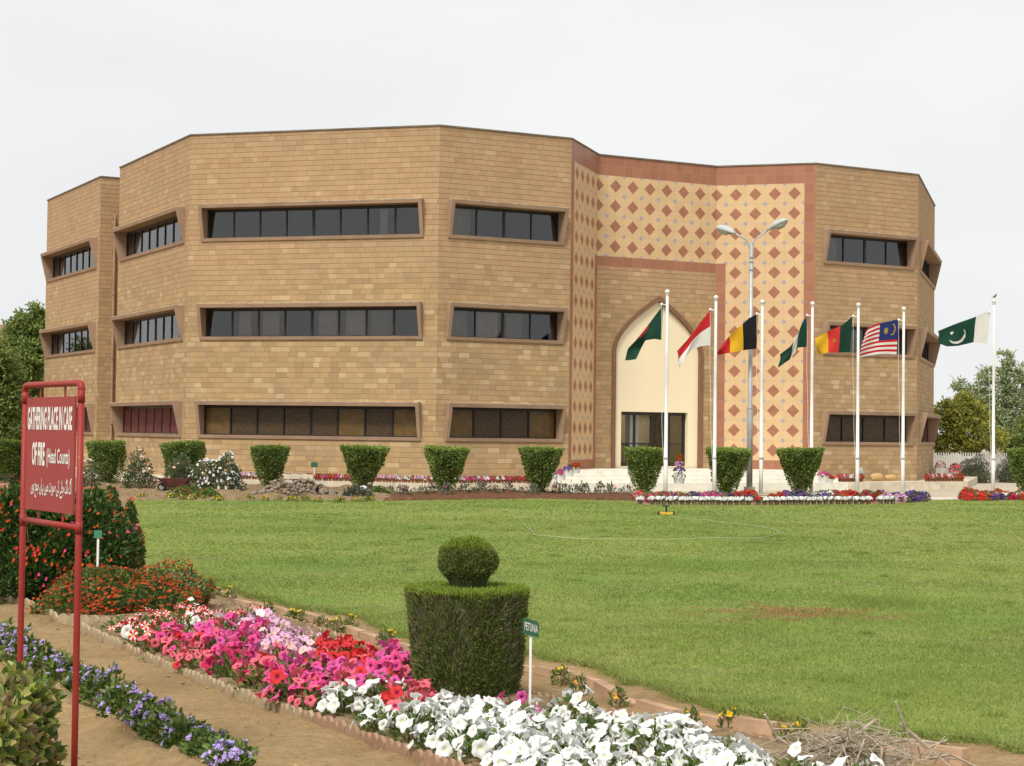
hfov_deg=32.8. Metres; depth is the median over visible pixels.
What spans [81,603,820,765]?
flower bed
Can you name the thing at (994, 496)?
flowering plant
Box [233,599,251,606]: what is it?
kerb stone
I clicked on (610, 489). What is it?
seedling
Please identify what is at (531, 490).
seedling
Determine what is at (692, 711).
marigold
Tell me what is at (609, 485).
seedling
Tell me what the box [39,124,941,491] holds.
office building
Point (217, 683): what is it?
edging tile
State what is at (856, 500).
flower pot
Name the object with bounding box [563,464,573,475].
planter
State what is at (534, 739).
petunia
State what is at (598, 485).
seedling
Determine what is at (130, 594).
flowering mound
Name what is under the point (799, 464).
clipped hedge
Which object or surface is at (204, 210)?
window
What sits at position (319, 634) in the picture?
petunia
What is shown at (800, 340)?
flag
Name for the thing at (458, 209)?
window
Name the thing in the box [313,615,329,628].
marigold
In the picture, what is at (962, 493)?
flowering plant
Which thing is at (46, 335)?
window
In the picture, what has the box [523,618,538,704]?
plant name sign
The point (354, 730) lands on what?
edging tile
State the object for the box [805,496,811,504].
flower pot
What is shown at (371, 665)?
petunia
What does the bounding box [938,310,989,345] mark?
flag
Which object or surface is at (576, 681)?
marigold
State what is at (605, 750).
petunia
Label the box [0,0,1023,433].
sky
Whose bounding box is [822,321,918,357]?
window
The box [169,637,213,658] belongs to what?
petunia
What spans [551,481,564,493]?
seedling
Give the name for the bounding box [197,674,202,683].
edging tile
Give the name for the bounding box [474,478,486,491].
seedling
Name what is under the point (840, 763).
petunia
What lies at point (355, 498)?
marigold
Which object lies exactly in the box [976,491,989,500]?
flowering plant
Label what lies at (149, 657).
edging tile
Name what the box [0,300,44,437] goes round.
tree
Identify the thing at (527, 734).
petunia
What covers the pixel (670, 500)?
flower pot
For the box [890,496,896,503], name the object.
flower pot
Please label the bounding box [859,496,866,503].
flower pot
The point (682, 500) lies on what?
flower pot
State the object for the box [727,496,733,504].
flower pot
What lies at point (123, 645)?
edging tile
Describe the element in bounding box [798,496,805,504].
flower pot
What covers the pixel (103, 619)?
edging tile
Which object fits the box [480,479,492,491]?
seedling
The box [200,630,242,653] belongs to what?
petunia
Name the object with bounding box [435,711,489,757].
petunia
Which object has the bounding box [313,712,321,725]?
edging tile
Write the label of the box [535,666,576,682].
kerb stone
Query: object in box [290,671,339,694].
petunia
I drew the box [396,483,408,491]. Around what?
seedling
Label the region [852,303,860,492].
flagpole
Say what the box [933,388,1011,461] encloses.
tree
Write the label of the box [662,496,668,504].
flower pot
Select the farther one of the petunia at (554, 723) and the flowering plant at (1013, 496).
the flowering plant at (1013, 496)
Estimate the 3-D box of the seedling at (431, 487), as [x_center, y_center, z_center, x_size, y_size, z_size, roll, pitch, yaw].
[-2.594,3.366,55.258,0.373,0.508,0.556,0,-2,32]
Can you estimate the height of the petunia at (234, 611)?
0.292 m
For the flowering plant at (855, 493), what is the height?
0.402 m
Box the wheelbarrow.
[153,477,203,490]
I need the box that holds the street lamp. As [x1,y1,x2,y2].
[716,218,788,489]
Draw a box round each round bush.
[955,454,990,482]
[995,457,1015,482]
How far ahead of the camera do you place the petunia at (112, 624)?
17.19 m
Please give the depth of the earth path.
12.25 m
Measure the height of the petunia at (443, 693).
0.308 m
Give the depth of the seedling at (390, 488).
54.23 m
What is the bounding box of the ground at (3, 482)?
[0,443,990,507]
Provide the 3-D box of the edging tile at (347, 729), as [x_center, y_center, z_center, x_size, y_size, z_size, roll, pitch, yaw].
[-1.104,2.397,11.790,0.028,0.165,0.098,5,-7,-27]
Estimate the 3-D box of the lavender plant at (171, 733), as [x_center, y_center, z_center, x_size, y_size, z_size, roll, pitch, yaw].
[-2.061,2.249,11.066,0.422,0.315,0.380,1,-2,0]
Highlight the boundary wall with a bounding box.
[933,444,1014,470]
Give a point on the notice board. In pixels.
(48, 458)
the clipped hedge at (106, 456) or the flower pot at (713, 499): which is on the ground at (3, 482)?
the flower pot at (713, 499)
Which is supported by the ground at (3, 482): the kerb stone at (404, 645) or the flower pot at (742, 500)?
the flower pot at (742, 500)
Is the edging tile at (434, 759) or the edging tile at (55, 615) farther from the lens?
the edging tile at (55, 615)
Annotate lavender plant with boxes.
[0,617,17,659]
[0,623,40,664]
[25,639,62,677]
[42,648,88,684]
[62,661,104,698]
[79,660,124,709]
[91,680,145,722]
[116,689,167,729]
[137,695,186,743]
[157,711,220,749]
[179,723,240,761]
[195,735,259,765]
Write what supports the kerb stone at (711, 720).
on the earth path
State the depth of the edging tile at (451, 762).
10.55 m
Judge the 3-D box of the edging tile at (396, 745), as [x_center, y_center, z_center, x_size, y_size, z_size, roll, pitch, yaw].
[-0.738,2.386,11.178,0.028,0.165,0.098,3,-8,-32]
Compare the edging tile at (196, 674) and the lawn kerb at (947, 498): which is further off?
the lawn kerb at (947, 498)
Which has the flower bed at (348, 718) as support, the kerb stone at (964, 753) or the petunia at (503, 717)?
the petunia at (503, 717)
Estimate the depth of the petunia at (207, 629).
15.71 m
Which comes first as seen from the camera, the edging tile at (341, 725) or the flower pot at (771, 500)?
the edging tile at (341, 725)
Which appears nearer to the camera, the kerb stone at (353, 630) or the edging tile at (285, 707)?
the edging tile at (285, 707)
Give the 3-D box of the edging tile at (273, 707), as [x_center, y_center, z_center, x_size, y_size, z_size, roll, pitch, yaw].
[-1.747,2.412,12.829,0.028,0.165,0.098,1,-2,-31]
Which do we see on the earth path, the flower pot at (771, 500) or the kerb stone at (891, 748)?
the kerb stone at (891, 748)
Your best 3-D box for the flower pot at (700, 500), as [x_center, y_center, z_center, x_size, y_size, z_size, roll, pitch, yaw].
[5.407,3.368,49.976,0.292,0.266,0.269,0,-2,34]
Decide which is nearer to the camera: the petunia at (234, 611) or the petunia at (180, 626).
the petunia at (180, 626)
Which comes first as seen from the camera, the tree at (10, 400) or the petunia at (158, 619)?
the petunia at (158, 619)
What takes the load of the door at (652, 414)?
in the office building at (493, 300)
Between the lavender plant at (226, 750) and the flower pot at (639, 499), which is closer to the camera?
the lavender plant at (226, 750)
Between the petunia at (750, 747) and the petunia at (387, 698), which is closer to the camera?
the petunia at (750, 747)
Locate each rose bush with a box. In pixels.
[9,467,20,485]
[83,457,104,486]
[120,446,157,488]
[161,450,199,487]
[188,451,247,490]
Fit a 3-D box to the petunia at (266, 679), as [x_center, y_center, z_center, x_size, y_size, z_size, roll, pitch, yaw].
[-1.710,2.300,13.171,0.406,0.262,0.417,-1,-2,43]
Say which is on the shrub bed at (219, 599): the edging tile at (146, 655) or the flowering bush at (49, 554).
the flowering bush at (49, 554)
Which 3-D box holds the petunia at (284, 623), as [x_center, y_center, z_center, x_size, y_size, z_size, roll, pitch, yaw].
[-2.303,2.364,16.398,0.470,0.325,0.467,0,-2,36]
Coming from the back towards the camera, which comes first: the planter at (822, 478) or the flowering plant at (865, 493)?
the planter at (822, 478)
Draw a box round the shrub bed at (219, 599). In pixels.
[11,570,236,619]
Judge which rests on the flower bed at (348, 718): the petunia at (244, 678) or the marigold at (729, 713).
the petunia at (244, 678)
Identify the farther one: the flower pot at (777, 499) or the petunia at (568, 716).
the flower pot at (777, 499)
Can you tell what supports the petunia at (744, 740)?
on the flower bed at (348, 718)
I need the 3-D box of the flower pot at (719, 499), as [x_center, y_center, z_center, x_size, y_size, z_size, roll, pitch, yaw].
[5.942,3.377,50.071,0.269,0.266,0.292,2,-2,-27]
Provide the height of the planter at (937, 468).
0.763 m
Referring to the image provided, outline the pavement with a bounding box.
[75,467,977,491]
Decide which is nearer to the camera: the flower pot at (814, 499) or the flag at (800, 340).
the flower pot at (814, 499)
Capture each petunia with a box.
[99,613,132,629]
[114,619,133,634]
[118,616,164,647]
[119,613,156,641]
[137,629,181,658]
[141,607,170,622]
[144,613,162,627]
[153,620,188,647]
[153,628,191,651]
[157,611,192,629]
[158,618,189,632]
[160,638,190,655]
[166,615,196,631]
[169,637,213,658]
[170,612,192,620]
[172,641,212,672]
[173,597,202,614]
[177,623,206,632]
[180,626,212,645]
[189,609,226,626]
[189,614,217,625]
[189,621,215,637]
[190,605,215,617]
[192,629,220,649]
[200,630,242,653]
[201,644,254,674]
[205,612,238,629]
[205,654,247,679]
[210,644,239,664]
[214,624,237,637]
[216,603,240,615]
[219,615,241,628]
[224,630,260,649]
[225,642,259,663]
[230,621,265,647]
[230,638,258,655]
[230,660,278,698]
[232,651,277,683]
[235,605,267,623]
[238,609,264,628]
[239,617,276,637]
[248,608,282,625]
[249,616,298,637]
[254,667,321,706]
[255,636,307,662]
[257,634,283,650]
[258,623,286,638]
[258,671,308,699]
[265,654,309,682]
[273,625,313,641]
[275,645,295,659]
[275,651,295,665]
[277,637,308,652]
[283,635,315,651]
[287,649,338,671]
[287,681,327,709]
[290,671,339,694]
[292,666,330,690]
[293,645,327,666]
[298,648,340,667]
[301,632,328,646]
[310,630,353,650]
[316,640,355,653]
[316,679,365,715]
[317,679,372,713]
[322,658,355,679]
[323,656,364,672]
[328,662,365,686]
[330,666,373,695]
[335,641,374,658]
[339,637,374,653]
[345,696,389,720]
[348,644,379,664]
[350,698,398,734]
[351,667,405,694]
[353,678,406,705]
[355,659,393,675]
[363,657,402,679]
[365,668,401,690]
[372,638,403,658]
[375,644,414,668]
[378,679,435,701]
[380,685,439,719]
[384,692,440,742]
[390,651,413,678]
[390,653,413,679]
[405,678,437,693]
[407,712,464,752]
[409,689,462,726]
[415,692,463,704]
[434,694,499,739]
[435,697,500,736]
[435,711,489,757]
[453,723,507,760]
[460,694,504,711]
[479,716,532,741]
[480,736,544,765]
[482,699,517,725]
[491,735,550,765]
[494,706,540,738]
[494,722,549,759]
[497,690,541,723]
[502,698,564,728]
[510,751,562,765]
[532,712,582,732]
[537,731,607,765]
[540,745,606,765]
[541,716,598,757]
[544,683,605,718]
[547,749,603,765]
[548,721,600,745]
[560,706,611,735]
[563,701,604,728]
[582,735,647,765]
[589,727,631,763]
[594,710,641,747]
[603,709,640,732]
[605,750,652,765]
[619,711,679,755]
[641,711,682,737]
[642,728,692,761]
[643,752,665,765]
[646,710,708,745]
[653,742,722,765]
[672,726,721,747]
[676,739,738,765]
[698,750,757,765]
[711,732,750,759]
[720,743,773,765]
[728,742,765,765]
[735,751,768,765]
[765,741,824,765]
[817,761,843,765]
[834,753,884,765]
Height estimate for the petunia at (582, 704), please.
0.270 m
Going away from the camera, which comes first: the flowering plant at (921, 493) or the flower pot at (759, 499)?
the flower pot at (759, 499)
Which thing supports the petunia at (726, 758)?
on the flower bed at (348, 718)
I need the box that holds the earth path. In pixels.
[0,563,1023,765]
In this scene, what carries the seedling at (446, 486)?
on the mulch bed at (462, 495)
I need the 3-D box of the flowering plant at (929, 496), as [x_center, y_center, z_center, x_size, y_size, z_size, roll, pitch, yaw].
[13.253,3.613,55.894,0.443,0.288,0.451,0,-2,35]
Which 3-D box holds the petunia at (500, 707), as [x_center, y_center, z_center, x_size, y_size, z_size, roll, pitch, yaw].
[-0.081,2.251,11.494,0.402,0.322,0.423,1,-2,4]
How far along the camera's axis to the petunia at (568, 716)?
11.47 m
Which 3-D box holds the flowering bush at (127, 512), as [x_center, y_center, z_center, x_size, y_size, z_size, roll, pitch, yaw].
[-5.100,2.044,22.390,0.834,1.497,1.242,1,-2,0]
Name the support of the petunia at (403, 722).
on the flower bed at (348, 718)
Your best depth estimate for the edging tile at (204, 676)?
14.04 m
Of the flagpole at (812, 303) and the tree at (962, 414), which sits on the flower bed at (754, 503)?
the flagpole at (812, 303)
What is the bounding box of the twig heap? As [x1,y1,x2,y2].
[729,701,977,765]
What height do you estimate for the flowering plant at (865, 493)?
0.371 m
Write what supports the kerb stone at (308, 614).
on the earth path
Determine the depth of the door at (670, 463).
69.20 m
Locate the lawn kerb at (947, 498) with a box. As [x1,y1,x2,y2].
[931,498,999,499]
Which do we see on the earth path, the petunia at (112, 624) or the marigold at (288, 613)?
the marigold at (288, 613)
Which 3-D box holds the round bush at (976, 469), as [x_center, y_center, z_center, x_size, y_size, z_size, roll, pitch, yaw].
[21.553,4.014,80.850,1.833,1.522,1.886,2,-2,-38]
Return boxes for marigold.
[188,494,196,499]
[215,585,223,594]
[222,586,236,597]
[263,599,276,612]
[283,607,299,620]
[289,496,298,500]
[291,607,308,622]
[313,496,322,501]
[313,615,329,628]
[328,616,345,632]
[343,612,359,626]
[351,496,359,501]
[375,628,392,644]
[381,627,400,641]
[549,663,570,686]
[569,672,591,692]
[607,686,630,707]
[683,702,706,722]
[716,703,739,727]
[773,722,796,742]
[787,718,811,740]
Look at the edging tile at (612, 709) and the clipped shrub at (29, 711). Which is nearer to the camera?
the clipped shrub at (29, 711)
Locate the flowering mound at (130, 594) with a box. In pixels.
[25,558,217,615]
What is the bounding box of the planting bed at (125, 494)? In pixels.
[83,479,393,504]
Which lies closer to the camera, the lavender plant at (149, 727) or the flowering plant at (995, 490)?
the lavender plant at (149, 727)
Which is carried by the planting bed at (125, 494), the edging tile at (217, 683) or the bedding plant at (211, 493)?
the bedding plant at (211, 493)
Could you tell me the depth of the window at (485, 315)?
62.55 m
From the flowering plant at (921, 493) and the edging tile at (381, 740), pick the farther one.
the flowering plant at (921, 493)
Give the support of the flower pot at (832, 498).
on the ground at (3, 482)
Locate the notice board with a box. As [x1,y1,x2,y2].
[17,380,84,765]
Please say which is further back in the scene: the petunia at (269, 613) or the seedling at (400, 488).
the seedling at (400, 488)
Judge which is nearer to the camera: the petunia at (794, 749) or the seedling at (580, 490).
the petunia at (794, 749)
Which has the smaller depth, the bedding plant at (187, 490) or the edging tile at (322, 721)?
the edging tile at (322, 721)
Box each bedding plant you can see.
[166,483,202,497]
[192,487,221,496]
[342,485,374,496]
[371,485,390,493]
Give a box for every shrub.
[0,470,19,482]
[0,660,67,765]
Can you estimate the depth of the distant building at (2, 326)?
134.87 m
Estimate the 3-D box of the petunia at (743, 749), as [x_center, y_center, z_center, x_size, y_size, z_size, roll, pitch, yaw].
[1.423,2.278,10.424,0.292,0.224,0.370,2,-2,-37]
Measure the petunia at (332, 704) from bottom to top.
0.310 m
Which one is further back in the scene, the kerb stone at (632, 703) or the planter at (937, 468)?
the planter at (937, 468)
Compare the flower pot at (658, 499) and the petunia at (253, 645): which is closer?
the petunia at (253, 645)
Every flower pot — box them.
[635,495,644,504]
[647,496,654,504]
[655,495,661,504]
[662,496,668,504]
[667,496,673,504]
[672,496,680,504]
[679,496,685,504]
[686,496,691,504]
[692,496,698,504]
[697,496,704,504]
[704,496,710,504]
[709,496,716,504]
[715,496,722,504]
[722,496,728,504]
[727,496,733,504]
[733,496,739,504]
[740,496,746,504]
[744,496,752,504]
[754,496,762,504]
[762,496,768,504]
[768,496,774,504]
[774,496,781,504]
[780,496,786,504]
[785,496,793,504]
[791,496,799,504]
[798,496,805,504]
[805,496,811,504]
[811,496,817,504]
[817,496,823,504]
[823,496,830,504]
[829,496,836,504]
[835,496,841,504]
[841,496,848,503]
[848,496,854,503]
[853,496,860,503]
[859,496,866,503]
[865,495,872,503]
[876,496,884,503]
[883,496,890,503]
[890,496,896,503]
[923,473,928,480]
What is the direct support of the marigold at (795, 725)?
on the earth path
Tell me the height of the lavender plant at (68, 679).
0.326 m
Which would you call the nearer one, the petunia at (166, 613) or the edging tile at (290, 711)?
the edging tile at (290, 711)
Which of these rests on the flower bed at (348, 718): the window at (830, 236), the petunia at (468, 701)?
the petunia at (468, 701)
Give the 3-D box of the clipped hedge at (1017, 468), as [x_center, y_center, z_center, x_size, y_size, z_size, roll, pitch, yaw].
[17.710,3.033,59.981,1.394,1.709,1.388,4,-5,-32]
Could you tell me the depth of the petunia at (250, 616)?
17.02 m
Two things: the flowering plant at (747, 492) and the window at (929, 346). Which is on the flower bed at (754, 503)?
the flowering plant at (747, 492)
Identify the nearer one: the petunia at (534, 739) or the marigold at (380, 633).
the petunia at (534, 739)
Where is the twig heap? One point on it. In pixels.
(835, 745)
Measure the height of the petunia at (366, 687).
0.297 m
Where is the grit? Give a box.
[1,605,389,765]
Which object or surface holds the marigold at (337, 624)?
on the earth path
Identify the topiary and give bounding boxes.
[399,535,531,698]
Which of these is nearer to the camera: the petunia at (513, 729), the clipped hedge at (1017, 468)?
the petunia at (513, 729)
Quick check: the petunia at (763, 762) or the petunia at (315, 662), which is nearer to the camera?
the petunia at (763, 762)
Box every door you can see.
[621,414,634,465]
[634,414,651,446]
[651,414,668,465]
[669,414,683,465]
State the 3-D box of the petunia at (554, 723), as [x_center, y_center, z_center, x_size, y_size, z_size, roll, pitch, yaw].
[0.331,2.226,10.684,0.470,0.340,0.462,2,-2,-39]
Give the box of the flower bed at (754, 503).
[634,493,931,504]
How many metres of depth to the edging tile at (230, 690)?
13.50 m
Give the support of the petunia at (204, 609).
on the flower bed at (348, 718)
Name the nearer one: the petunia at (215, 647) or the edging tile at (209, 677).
the edging tile at (209, 677)
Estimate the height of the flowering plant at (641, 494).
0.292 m
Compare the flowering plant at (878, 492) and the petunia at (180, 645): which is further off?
the flowering plant at (878, 492)
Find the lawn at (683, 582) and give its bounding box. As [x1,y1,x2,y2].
[133,498,1023,753]
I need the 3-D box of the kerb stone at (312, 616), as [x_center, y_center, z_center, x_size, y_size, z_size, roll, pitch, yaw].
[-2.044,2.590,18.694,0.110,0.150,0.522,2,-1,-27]
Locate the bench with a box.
[284,474,314,484]
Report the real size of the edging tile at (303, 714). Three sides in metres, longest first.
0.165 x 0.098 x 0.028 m
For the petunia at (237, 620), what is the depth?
16.75 m
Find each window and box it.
[39,321,95,357]
[40,237,97,282]
[76,403,93,434]
[109,400,181,436]
[110,305,183,348]
[112,206,185,261]
[194,400,421,440]
[196,301,422,339]
[198,198,423,241]
[445,402,566,441]
[447,302,567,343]
[448,198,568,245]
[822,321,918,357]
[822,410,917,444]
[823,229,918,269]
[919,328,940,367]
[919,413,940,444]
[920,240,941,289]
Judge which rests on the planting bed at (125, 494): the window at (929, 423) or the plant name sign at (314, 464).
the plant name sign at (314, 464)
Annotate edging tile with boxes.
[5,596,13,602]
[53,613,57,620]
[57,613,67,623]
[67,614,73,624]
[80,615,88,624]
[89,615,99,624]
[96,629,100,639]
[99,616,109,621]
[103,633,108,642]
[121,641,126,650]
[145,651,149,661]
[148,654,152,662]
[154,656,160,665]
[165,662,170,669]
[182,668,187,675]
[189,670,194,678]
[194,672,199,681]
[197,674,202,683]
[202,674,207,684]
[206,675,211,685]
[210,678,215,687]
[215,679,220,689]
[218,682,224,691]
[225,684,230,692]
[228,686,232,694]
[233,686,238,698]
[237,688,244,699]
[243,689,250,700]
[249,693,255,702]
[254,696,259,705]
[259,697,266,707]
[264,699,271,709]
[271,699,278,711]
[277,703,283,712]
[282,703,289,713]
[288,706,295,714]
[294,707,302,716]
[300,710,306,718]
[306,710,313,721]
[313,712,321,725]
[319,716,326,726]
[325,716,333,728]
[331,721,338,730]
[337,720,346,733]
[345,724,352,735]
[350,726,359,738]
[357,730,365,740]
[364,732,371,745]
[370,732,378,748]
[377,736,385,749]
[384,738,394,751]
[392,741,400,754]
[399,743,407,758]
[407,747,415,760]
[413,749,423,762]
[422,750,432,765]
[430,755,439,765]
[437,757,447,765]
[446,759,455,765]
[454,761,464,765]
[606,707,614,714]
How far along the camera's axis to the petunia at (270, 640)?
15.29 m
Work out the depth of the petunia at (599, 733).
10.76 m
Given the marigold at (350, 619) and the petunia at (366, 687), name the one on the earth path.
the marigold at (350, 619)
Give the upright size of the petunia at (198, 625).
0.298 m
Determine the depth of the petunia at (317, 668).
13.41 m
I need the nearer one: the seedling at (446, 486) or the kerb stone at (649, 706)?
the kerb stone at (649, 706)
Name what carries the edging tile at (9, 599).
on the ground at (3, 482)
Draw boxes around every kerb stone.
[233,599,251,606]
[251,602,273,607]
[271,606,291,615]
[294,610,314,620]
[309,614,331,624]
[342,625,365,636]
[359,631,378,641]
[375,635,401,644]
[399,642,409,650]
[516,665,534,672]
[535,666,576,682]
[569,672,603,690]
[593,681,616,699]
[611,694,635,706]
[635,699,681,713]
[676,709,722,726]
[722,715,780,735]
[879,745,905,753]
[906,742,970,765]
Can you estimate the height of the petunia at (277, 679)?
0.321 m
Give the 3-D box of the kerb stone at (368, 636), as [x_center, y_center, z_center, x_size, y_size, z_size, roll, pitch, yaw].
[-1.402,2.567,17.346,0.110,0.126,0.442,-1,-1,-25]
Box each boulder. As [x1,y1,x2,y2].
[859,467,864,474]
[870,473,883,480]
[884,474,896,480]
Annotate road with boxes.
[395,478,1022,497]
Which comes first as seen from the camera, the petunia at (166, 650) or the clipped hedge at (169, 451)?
the petunia at (166, 650)
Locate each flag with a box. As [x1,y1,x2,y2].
[625,306,662,359]
[677,311,710,366]
[717,315,757,354]
[778,316,807,367]
[815,317,851,354]
[860,320,897,356]
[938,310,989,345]
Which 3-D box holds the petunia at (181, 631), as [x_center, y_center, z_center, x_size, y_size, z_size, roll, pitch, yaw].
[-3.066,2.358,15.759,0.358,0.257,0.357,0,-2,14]
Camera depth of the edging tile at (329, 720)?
12.04 m
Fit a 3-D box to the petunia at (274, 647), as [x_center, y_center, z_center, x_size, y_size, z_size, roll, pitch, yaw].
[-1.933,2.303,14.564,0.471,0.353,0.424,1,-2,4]
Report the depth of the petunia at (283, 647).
14.76 m
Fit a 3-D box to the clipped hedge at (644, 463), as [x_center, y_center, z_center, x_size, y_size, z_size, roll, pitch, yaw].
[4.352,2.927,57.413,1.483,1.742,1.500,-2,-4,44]
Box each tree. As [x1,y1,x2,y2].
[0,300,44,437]
[0,333,37,439]
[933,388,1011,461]
[947,348,1023,459]
[999,412,1023,456]
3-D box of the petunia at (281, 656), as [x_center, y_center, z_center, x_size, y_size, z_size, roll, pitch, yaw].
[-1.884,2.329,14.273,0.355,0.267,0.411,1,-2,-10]
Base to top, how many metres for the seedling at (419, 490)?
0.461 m
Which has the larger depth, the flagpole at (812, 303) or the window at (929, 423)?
the window at (929, 423)
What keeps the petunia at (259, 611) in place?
on the flower bed at (348, 718)
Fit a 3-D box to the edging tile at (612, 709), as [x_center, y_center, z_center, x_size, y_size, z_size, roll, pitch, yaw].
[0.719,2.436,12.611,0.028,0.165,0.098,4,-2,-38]
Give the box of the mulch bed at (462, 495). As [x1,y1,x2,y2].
[383,489,634,500]
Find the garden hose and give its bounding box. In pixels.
[522,515,778,539]
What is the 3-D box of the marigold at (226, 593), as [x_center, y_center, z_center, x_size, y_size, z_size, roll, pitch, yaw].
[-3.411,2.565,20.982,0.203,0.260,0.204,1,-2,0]
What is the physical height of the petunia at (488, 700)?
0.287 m
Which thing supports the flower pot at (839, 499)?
on the ground at (3, 482)
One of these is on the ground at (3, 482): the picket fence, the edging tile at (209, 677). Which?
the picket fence
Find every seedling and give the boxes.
[385,483,397,492]
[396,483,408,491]
[398,485,411,494]
[417,485,429,494]
[426,481,437,492]
[440,482,455,493]
[440,489,448,494]
[457,479,473,492]
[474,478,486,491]
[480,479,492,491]
[491,484,498,491]
[500,479,513,491]
[523,483,535,494]
[529,483,540,493]
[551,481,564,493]
[559,481,570,492]
[566,481,579,493]
[577,486,584,493]
[579,480,590,493]
[594,480,604,492]
[603,481,615,491]
[608,486,617,493]
[622,484,633,493]
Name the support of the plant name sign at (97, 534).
on the shrub bed at (219, 599)
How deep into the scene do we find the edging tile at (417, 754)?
10.90 m
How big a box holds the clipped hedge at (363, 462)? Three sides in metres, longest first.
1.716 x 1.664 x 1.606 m
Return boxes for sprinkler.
[658,505,674,514]
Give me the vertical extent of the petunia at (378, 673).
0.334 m
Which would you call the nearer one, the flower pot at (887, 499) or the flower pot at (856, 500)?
the flower pot at (856, 500)
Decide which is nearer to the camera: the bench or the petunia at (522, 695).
the petunia at (522, 695)
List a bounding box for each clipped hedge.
[0,439,20,476]
[85,439,126,483]
[159,439,206,483]
[249,444,291,486]
[339,444,390,487]
[423,444,470,490]
[518,445,563,491]
[623,446,663,492]
[705,445,753,492]
[775,446,825,492]
[1006,447,1023,490]
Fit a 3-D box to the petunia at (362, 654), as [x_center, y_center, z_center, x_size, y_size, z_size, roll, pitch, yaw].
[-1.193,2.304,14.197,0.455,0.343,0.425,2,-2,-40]
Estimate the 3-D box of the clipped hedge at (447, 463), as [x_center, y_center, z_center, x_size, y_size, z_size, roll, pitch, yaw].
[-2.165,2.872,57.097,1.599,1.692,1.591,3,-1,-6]
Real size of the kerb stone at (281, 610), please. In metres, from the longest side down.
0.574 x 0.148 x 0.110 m
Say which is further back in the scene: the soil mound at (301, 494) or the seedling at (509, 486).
the seedling at (509, 486)
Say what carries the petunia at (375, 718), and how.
on the flower bed at (348, 718)
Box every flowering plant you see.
[632,489,644,497]
[637,493,647,502]
[644,492,657,502]
[700,492,710,500]
[740,489,754,500]
[774,492,784,496]
[785,492,798,501]
[820,492,832,501]
[846,489,859,500]
[862,491,876,501]
[871,490,883,500]
[893,494,904,501]
[897,495,910,501]
[907,494,920,501]
[914,491,927,501]
[919,491,930,499]
[957,489,970,498]
[963,491,976,500]
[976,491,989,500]
[980,490,992,499]
[988,493,998,500]
[992,488,1001,497]
[995,493,1007,499]
[1006,491,1019,499]
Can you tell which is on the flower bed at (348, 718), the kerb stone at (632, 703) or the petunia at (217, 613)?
the petunia at (217, 613)
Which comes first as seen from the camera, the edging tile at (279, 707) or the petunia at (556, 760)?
the petunia at (556, 760)
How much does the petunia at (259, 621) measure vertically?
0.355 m
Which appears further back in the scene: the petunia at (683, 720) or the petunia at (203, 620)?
the petunia at (203, 620)
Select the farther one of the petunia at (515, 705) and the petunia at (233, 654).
the petunia at (233, 654)
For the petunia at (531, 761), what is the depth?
9.89 m
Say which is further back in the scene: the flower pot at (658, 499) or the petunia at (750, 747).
the flower pot at (658, 499)
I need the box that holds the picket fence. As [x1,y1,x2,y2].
[933,452,1008,478]
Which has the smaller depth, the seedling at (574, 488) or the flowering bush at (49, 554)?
the flowering bush at (49, 554)
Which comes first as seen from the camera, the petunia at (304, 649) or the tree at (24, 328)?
the petunia at (304, 649)
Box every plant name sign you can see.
[94,530,101,584]
[311,462,317,480]
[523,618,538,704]
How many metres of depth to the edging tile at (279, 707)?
12.73 m
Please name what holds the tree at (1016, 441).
on the ground at (3, 482)
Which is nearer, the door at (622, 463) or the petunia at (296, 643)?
the petunia at (296, 643)
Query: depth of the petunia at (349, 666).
13.36 m
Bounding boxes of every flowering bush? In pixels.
[0,477,146,603]
[97,483,146,578]
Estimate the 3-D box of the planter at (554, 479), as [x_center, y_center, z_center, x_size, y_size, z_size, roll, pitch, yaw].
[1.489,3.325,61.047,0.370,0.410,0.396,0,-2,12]
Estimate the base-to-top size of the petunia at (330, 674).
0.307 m
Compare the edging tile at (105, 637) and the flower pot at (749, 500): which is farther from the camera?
the flower pot at (749, 500)
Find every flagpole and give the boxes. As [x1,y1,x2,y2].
[660,289,669,490]
[709,295,718,490]
[756,300,767,494]
[806,301,814,493]
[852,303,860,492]
[897,307,905,492]
[987,299,995,492]
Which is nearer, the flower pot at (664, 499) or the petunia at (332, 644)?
the petunia at (332, 644)
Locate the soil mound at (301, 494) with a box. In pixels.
[275,491,319,495]
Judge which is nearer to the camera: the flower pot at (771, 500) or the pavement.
the flower pot at (771, 500)
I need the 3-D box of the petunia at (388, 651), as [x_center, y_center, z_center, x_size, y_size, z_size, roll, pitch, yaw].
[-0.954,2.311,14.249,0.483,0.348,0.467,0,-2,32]
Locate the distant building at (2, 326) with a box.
[0,324,11,347]
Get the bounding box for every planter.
[550,472,557,483]
[555,469,565,479]
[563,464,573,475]
[571,462,581,473]
[672,454,685,483]
[817,471,829,481]
[824,474,834,483]
[932,461,948,476]
[948,463,960,473]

